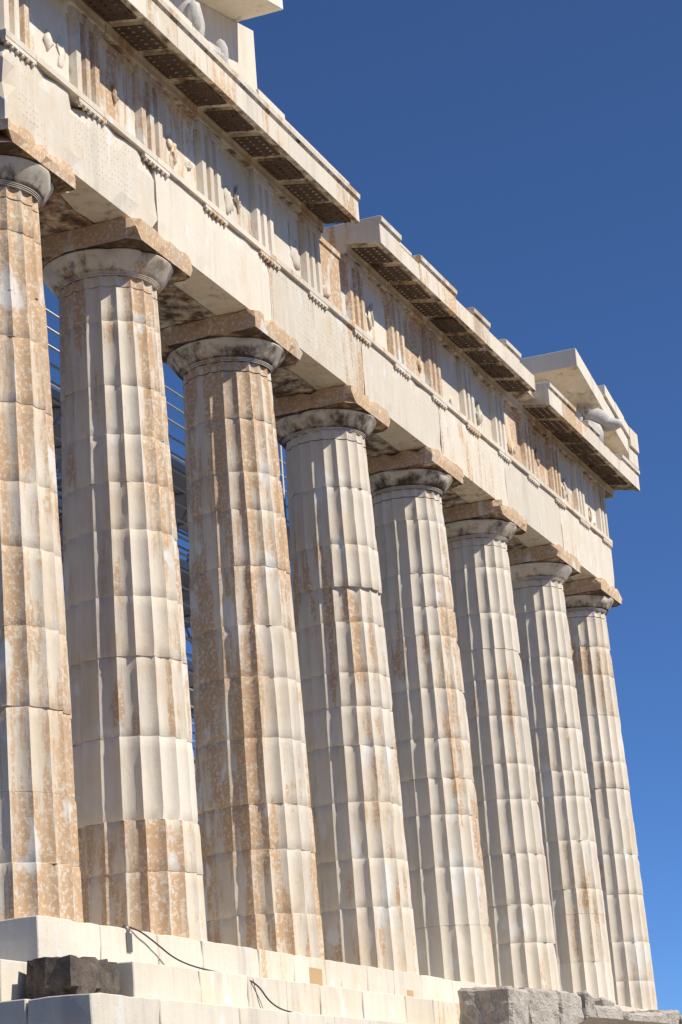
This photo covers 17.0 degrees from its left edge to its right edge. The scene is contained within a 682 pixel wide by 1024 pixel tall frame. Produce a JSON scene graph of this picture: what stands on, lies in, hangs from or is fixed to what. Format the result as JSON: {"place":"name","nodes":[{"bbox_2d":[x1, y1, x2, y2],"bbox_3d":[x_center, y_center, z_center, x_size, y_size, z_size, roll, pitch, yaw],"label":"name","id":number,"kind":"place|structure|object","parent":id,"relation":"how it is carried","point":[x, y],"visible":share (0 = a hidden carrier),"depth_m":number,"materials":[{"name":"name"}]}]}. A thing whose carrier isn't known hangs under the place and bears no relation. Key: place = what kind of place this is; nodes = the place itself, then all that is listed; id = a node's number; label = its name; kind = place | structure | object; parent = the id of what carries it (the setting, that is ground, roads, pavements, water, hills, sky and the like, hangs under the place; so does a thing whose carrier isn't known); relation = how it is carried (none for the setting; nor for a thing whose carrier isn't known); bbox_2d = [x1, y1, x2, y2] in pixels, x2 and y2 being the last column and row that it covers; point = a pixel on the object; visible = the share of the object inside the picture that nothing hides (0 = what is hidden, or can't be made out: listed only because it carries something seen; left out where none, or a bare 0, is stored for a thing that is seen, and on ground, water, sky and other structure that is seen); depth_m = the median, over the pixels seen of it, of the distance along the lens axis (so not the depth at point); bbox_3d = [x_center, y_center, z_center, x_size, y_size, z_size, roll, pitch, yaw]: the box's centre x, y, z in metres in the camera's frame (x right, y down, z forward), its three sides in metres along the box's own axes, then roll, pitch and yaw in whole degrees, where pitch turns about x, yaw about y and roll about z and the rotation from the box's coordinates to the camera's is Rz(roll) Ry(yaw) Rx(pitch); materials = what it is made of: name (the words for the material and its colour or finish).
{"place":"outdoors","nodes":[
{"label":"outdoors","id":0,"kind":"place"},
{"bbox_2d":[46,309,291,824],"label":"scaffolding","id":1,"kind":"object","parent":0,"point":[179,481],"depth_m":44.64,"materials":[{"name":"silver metal"}]},
{"bbox_2d":[43,0,681,1014],"label":"sky","id":2,"kind":"structure","parent":0,"point":[530,151],"materials":[{"name":"blue"}]},
{"bbox_2d":[579,1017,667,1023],"bbox_3d":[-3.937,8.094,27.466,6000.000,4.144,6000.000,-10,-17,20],"label":"rock","id":3,"kind":"object","parent":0,"point":[592,1020],"visible":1,"depth_m":36.99,"materials":[{"name":"grey stone"}]},
{"bbox_2d":[0,915,646,1023],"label":"crepidoma steps","id":4,"kind":"structure","parent":3,"relation":"on","point":[158,985],"depth_m":29.59,"materials":[{"name":"stone"}]},
{"bbox_2d":[0,155,82,922],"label":"column","id":5,"kind":"structure","parent":4,"relation":"on","point":[40,873],"depth_m":28.89,"materials":[{"name":"stone"}]},
{"bbox_2d":[0,0,621,606],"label":"architrave","id":6,"kind":"object","parent":5,"relation":"on","point":[122,150],"visible":0.9,"depth_m":38.24,"materials":[{"name":"beige stone"}]},
{"bbox_2d":[177,0,228,64],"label":"dionysos pediment sculpture","id":7,"kind":"object","parent":6,"relation":"on","point":[190,11],"visible":0.22,"depth_m":35.97,"materials":[{"name":"white stone"}]},
{"bbox_2d":[164,0,411,255],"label":"pediment remains","id":8,"kind":"object","parent":6,"relation":"on","point":[222,18],"visible":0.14,"depth_m":38.77,"materials":[{"name":"stone"}]},
{"bbox_2d":[61,0,639,498],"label":"cornice","id":9,"kind":"structure","parent":6,"relation":"on","point":[179,60],"depth_m":40.40,"materials":[{"name":"beige stone"}]},
{"bbox_2d":[520,348,638,469],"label":"pediment","id":10,"kind":"structure","parent":6,"relation":"on","point":[566,374],"depth_m":55.69,"materials":[{"name":"stone"}]},
{"bbox_2d":[575,403,621,442],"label":"selene horse sculpture","id":11,"kind":"object","parent":6,"relation":"on","point":[600,420],"visible":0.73,"depth_m":55.93,"materials":[{"name":"white stone"}]},
{"bbox_2d":[25,955,119,998],"bbox_3d":[-3.179,5.544,26.891,0.708,0.595,1.270,-10,-17,20],"label":"stone block","id":12,"kind":"object","parent":4,"relation":"on","point":[58,976],"visible":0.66,"depth_m":26.43,"materials":[{"name":"grey stone"}]},
{"bbox_2d":[42,248,206,940],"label":"column","id":13,"kind":"structure","parent":4,"relation":"on","point":[140,855],"depth_m":32.33,"materials":[{"name":"stone"}]},
{"bbox_2d":[122,924,132,952],"bbox_3d":[-2.742,5.447,29.167,0.120,0.350,0.140,-10,-17,20],"label":"floodlight fixture","id":14,"kind":"object","parent":4,"relation":"on","point":[129,944],"visible":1,"depth_m":29.14,"materials":[{"name":"silver metal"}]},
{"bbox_2d":[129,926,291,1011],"bbox_3d":[-1.150,6.512,30.154,1.936,2.050,3.466,-10,-17,20],"label":"power cable","id":15,"kind":"object","parent":4,"relation":"on","point":[163,949],"depth_m":30.29,"materials":[{"name":"black rubber"}]},
{"bbox_2d":[167,337,323,959],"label":"column","id":16,"kind":"structure","parent":4,"relation":"on","point":[257,836],"depth_m":36.19,"materials":[{"name":"stone"}]},
{"bbox_2d":[275,409,418,974],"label":"column","id":17,"kind":"structure","parent":4,"relation":"on","point":[364,893],"depth_m":40.09,"materials":[{"name":"stone"}]},
{"bbox_2d":[309,967,413,996],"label":"step repair patches","id":18,"kind":"object","parent":4,"relation":"on","point":[315,976],"visible":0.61,"depth_m":34.77,"materials":[{"name":"beige stone"}]},
{"bbox_2d":[369,468,495,985],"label":"column","id":19,"kind":"structure","parent":4,"relation":"on","point":[444,856],"depth_m":43.93,"materials":[{"name":"stone"}]},
{"bbox_2d":[444,519,559,989],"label":"column","id":20,"kind":"structure","parent":4,"relation":"on","point":[518,895],"depth_m":47.81,"materials":[{"name":"stone"}]},
{"bbox_2d":[510,562,615,1004],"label":"column","id":21,"kind":"structure","parent":4,"relation":"on","point":[581,947],"depth_m":51.67,"materials":[{"name":"stone"}]},
{"bbox_2d":[565,594,657,1009],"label":"column","id":22,"kind":"structure","parent":4,"relation":"on","point":[625,913],"depth_m":54.97,"materials":[{"name":"stone"}]},
{"bbox_2d":[457,986,681,1023],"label":"rubble blocks","id":23,"kind":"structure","parent":3,"relation":"on","point":[500,1005],"depth_m":37.07,"materials":[{"name":"stone"}]}
]}

